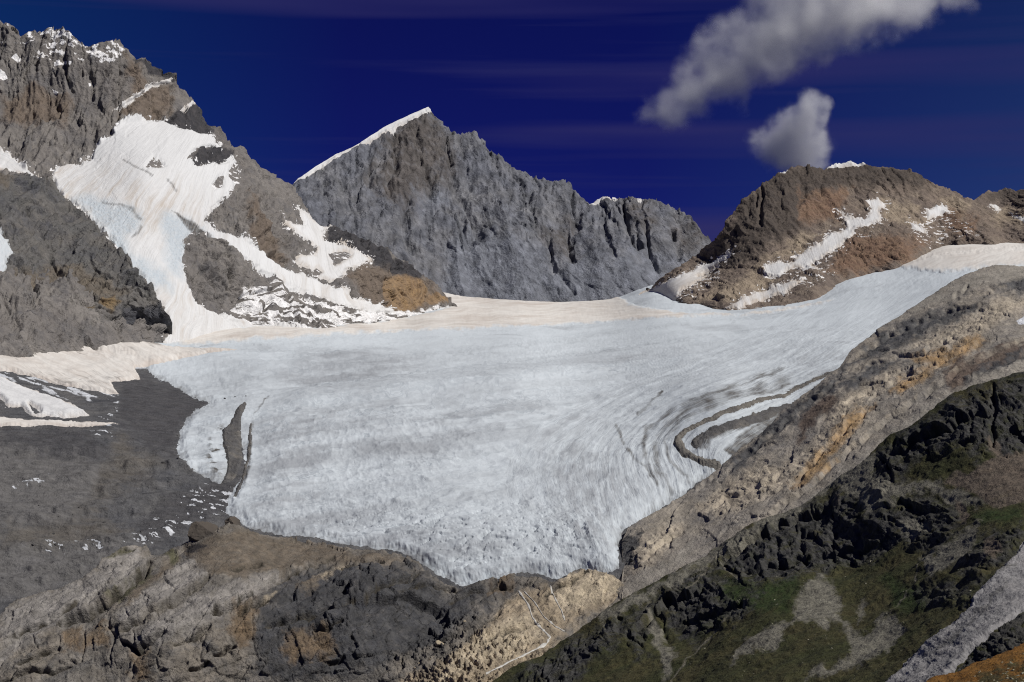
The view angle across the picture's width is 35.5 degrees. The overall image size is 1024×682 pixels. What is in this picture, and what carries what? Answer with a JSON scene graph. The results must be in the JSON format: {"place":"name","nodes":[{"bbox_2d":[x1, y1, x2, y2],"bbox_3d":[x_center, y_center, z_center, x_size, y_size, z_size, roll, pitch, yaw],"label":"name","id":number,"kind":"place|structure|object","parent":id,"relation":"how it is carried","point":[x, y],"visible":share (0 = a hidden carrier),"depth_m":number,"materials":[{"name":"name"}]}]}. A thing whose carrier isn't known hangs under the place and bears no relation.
{"place":"outdoors","nodes":[
{"label":"outdoors","id":0,"kind":"place"},
{"bbox_2d":[0,341,236,393],"bbox_3d":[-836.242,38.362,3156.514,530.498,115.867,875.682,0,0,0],"label":"snow apron","id":1,"kind":"object","parent":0,"point":[101,368],"visible":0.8,"depth_m":3021.79,"materials":[{"name":"white snow"}]},
{"bbox_2d":[0,21,456,356],"bbox_3d":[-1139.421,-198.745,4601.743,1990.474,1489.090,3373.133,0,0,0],"label":"mountain","id":2,"kind":"structure","parent":0,"point":[64,93],"depth_m":4531.46,"materials":[{"name":"grey stone"}]},
{"bbox_2d":[0,146,38,176],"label":"snow patch","id":3,"kind":"object","parent":2,"relation":"on","point":[8,161],"visible":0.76,"depth_m":4222.28,"materials":[{"name":"white snow"}]},
{"bbox_2d":[0,172,171,346],"bbox_3d":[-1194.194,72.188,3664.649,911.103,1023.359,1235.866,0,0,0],"label":"rock buttress","id":4,"kind":"object","parent":2,"relation":"attached to","point":[45,225],"visible":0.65,"depth_m":3527.67,"materials":[{"name":"grey stone"}]},
{"bbox_2d":[0,227,12,271],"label":"snow patch","id":5,"kind":"object","parent":4,"relation":"on","point":[6,251],"visible":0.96,"depth_m":3420.56,"materials":[{"name":"white snow"}]},
{"bbox_2d":[112,77,172,111],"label":"snow patch","id":6,"kind":"object","parent":2,"relation":"on","point":[128,101],"visible":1,"depth_m":4761.98,"materials":[{"name":"white snow"}]},
{"bbox_2d":[180,100,195,112],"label":"snow patch","id":7,"kind":"object","parent":2,"relation":"on","point":[183,109],"visible":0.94,"depth_m":4899.96,"materials":[{"name":"white snow"}]},
{"bbox_2d":[52,113,400,343],"bbox_3d":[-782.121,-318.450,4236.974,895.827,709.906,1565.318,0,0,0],"label":"hanging glacier","id":8,"kind":"object","parent":2,"relation":"on","point":[149,220],"visible":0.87,"depth_m":4161.94,"materials":[{"name":"white snow"}]},
{"bbox_2d":[278,205,374,282],"bbox_3d":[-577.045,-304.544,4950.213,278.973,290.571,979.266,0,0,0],"label":"snow patch","id":9,"kind":"object","parent":2,"relation":"on","point":[313,232],"visible":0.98,"depth_m":4832.42,"materials":[{"name":"white snow"}]},
{"bbox_2d":[341,283,382,312],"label":"snow patch","id":10,"kind":"object","parent":2,"relation":"on","point":[346,290],"visible":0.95,"depth_m":4497.46,"materials":[{"name":"white snow"}]},
{"bbox_2d":[0,522,623,681],"bbox_3d":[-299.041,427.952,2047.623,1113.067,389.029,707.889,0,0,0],"label":"rock cliff","id":11,"kind":"structure","parent":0,"point":[228,602],"depth_m":1860.94,"materials":[{"name":"stone"}]},
{"bbox_2d":[187,521,217,540],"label":"rock knob","id":12,"kind":"object","parent":11,"relation":"on","point":[198,531],"visible":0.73,"depth_m":2041.08,"materials":[{"name":"brown stone"}]},
{"bbox_2d":[224,516,240,525],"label":"rock knob","id":13,"kind":"object","parent":11,"relation":"on","point":[234,520],"visible":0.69,"depth_m":2069.47,"materials":[{"name":"brown stone"}]},
{"bbox_2d":[435,640,443,646],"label":"boulder","id":14,"kind":"object","parent":11,"relation":"on","point":[437,643],"visible":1,"depth_m":1826.78,"materials":[{"name":"beige stone"}]},
{"bbox_2d":[486,591,550,673],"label":"waterfall","id":15,"kind":"structure","parent":11,"relation":"on","point":[542,645],"depth_m":1822.44,"materials":[{"name":"white liquid"}]},
{"bbox_2d":[524,591,564,630],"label":"waterfall","id":16,"kind":"structure","parent":11,"relation":"on","point":[541,612],"depth_m":1894.52,"materials":[{"name":"white liquid"}]},
{"bbox_2d":[550,585,564,619],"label":"waterfall","id":17,"kind":"structure","parent":11,"relation":"on","point":[563,616],"depth_m":1916.20,"materials":[{"name":"white liquid"}]},
{"bbox_2d":[0,367,700,613],"bbox_3d":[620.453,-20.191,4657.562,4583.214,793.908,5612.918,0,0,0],"label":"moraine ground","id":18,"kind":"structure","parent":0,"point":[123,492],"depth_m":2264.26,"materials":[{"name":"grey gravel"}]},
{"bbox_2d":[0,376,88,418],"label":"snow patch","id":19,"kind":"object","parent":18,"relation":"on","point":[13,394],"visible":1,"depth_m":2629.01,"materials":[{"name":"white snow"}]},
{"bbox_2d":[0,417,115,426],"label":"snow patch","id":20,"kind":"object","parent":18,"relation":"on","point":[4,421],"visible":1,"depth_m":2519.32,"materials":[{"name":"white snow"}]},
{"bbox_2d":[292,112,710,301],"bbox_3d":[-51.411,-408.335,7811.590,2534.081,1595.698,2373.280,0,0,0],"label":"rocky peak","id":21,"kind":"structure","parent":0,"point":[430,196],"depth_m":7489.09,"materials":[{"name":"grey stone"}]},
{"bbox_2d":[294,107,430,182],"bbox_3d":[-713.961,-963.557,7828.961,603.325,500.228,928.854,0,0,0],"label":"snow patch","id":22,"kind":"object","parent":21,"relation":"on","point":[391,128],"visible":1,"depth_m":8008.82,"materials":[{"name":"white snow"}]},
{"bbox_2d":[592,196,617,204],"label":"snow patch","id":23,"kind":"object","parent":21,"relation":"on","point":[597,201],"visible":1,"depth_m":7912.60,"materials":[{"name":"white snow"}]},
{"bbox_2d":[167,292,837,346],"bbox_3d":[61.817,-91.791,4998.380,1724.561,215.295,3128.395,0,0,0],"label":"snowfield","id":24,"kind":"structure","parent":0,"point":[471,313],"depth_m":4680.96,"materials":[{"name":"white snow"}]},
{"bbox_2d":[0,0,1023,241],"label":"sky","id":25,"kind":"structure","parent":0,"point":[691,106],"materials":[{"name":"blue"}]},
{"bbox_2d":[146,267,976,585],"bbox_3d":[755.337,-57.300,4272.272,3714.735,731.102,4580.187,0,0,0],"label":"glacier","id":26,"kind":"object","parent":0,"point":[464,457],"visible":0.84,"depth_m":2545.12,"materials":[{"name":"white ice"}]},
{"bbox_2d":[221,402,245,483],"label":"moraine","id":27,"kind":"structure","parent":26,"relation":"on","point":[232,439],"depth_m":2458.02,"materials":[{"name":"grey stone"}]},
{"bbox_2d":[233,423,251,496],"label":"crevasse","id":28,"kind":"structure","parent":26,"relation":"on","point":[238,488],"depth_m":2393.13},
{"bbox_2d":[691,400,794,448],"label":"moraine","id":29,"kind":"structure","parent":26,"relation":"on","point":[762,415],"depth_m":2385.70,"materials":[{"name":"grey gravel"}]},
{"bbox_2d":[673,371,832,469],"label":"moraine","id":30,"kind":"structure","parent":26,"relation":"on","point":[682,450],"depth_m":2413.89,"materials":[{"name":"grey gravel"}]},
{"bbox_2d":[492,372,1023,681],"bbox_3d":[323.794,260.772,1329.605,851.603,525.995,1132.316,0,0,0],"label":"grassy hillside","id":31,"kind":"structure","parent":0,"point":[925,513],"depth_m":1498.51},
{"bbox_2d":[885,541,1023,681],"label":"scree chute","id":32,"kind":"object","parent":31,"relation":"on","point":[997,599],"visible":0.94,"depth_m":1036.97,"materials":[{"name":"grey gravel"}]},
{"bbox_2d":[609,265,1023,605],"bbox_3d":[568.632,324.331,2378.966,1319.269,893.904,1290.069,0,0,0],"label":"hillside","id":33,"kind":"structure","parent":0,"point":[874,390],"depth_m":2121.40,"materials":[{"name":"stone"}]},
{"bbox_2d":[646,164,1023,309],"bbox_3d":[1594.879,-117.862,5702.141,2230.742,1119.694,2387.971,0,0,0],"label":"mountain","id":34,"kind":"structure","parent":0,"point":[787,215],"depth_m":5572.29,"materials":[{"name":"brown stone"}]},
{"bbox_2d":[639,250,731,300],"bbox_3d":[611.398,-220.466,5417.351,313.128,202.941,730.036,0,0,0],"label":"snow patch","id":35,"kind":"object","parent":34,"relation":"on","point":[672,288],"visible":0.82,"depth_m":5485.75,"materials":[{"name":"white snow"}]},
{"bbox_2d":[723,277,803,309],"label":"snow patch","id":36,"kind":"object","parent":34,"relation":"on","point":[777,289],"visible":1,"depth_m":4781.88,"materials":[{"name":"white snow"}]},
{"bbox_2d":[801,264,819,270],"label":"snow patch","id":37,"kind":"object","parent":34,"relation":"on","point":[807,267],"visible":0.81,"depth_m":5097.62,"materials":[{"name":"white snow"}]},
{"bbox_2d":[763,197,884,278],"bbox_3d":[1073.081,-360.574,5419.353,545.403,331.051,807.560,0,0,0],"label":"snow patch","id":38,"kind":"object","parent":34,"relation":"on","point":[828,244],"visible":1,"depth_m":5349.69,"materials":[{"name":"white snow"}]},
{"bbox_2d":[827,161,864,168],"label":"snow patch","id":39,"kind":"object","parent":34,"relation":"on","point":[844,165],"visible":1,"depth_m":6024.88,"materials":[{"name":"white snow"}]},
{"bbox_2d":[910,222,926,232],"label":"snow patch","id":40,"kind":"object","parent":34,"relation":"on","point":[916,227],"visible":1,"depth_m":5488.09,"materials":[{"name":"white snow"}]},
{"bbox_2d":[925,204,950,219],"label":"snow patch","id":41,"kind":"object","parent":34,"relation":"on","point":[936,211],"visible":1,"depth_m":5769.20,"materials":[{"name":"white snow"}]},
{"bbox_2d":[987,203,1000,211],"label":"snow patch","id":42,"kind":"object","parent":34,"relation":"on","point":[997,208],"visible":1,"depth_m":5967.49,"materials":[{"name":"white snow"}]},
{"bbox_2d":[1008,212,1023,222],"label":"snow patch","id":43,"kind":"object","parent":34,"relation":"on","point":[1019,218],"visible":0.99,"depth_m":5688.57,"materials":[{"name":"white snow"}]},
{"bbox_2d":[901,243,1023,273],"bbox_3d":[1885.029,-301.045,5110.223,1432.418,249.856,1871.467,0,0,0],"label":"snowfield","id":44,"kind":"structure","parent":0,"point":[947,259],"depth_m":4778.87,"materials":[{"name":"white snow"}]},
{"bbox_2d":[926,643,1023,681],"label":"heath knoll","id":45,"kind":"structure","parent":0,"point":[995,667],"depth_m":292.55,"materials":[{"name":"orange plant"}]},
{"bbox_2d":[957,612,1023,671],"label":"rock crag","id":46,"kind":"structure","parent":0,"point":[1008,635],"depth_m":650.02,"materials":[{"name":"grey stone"}]}
]}

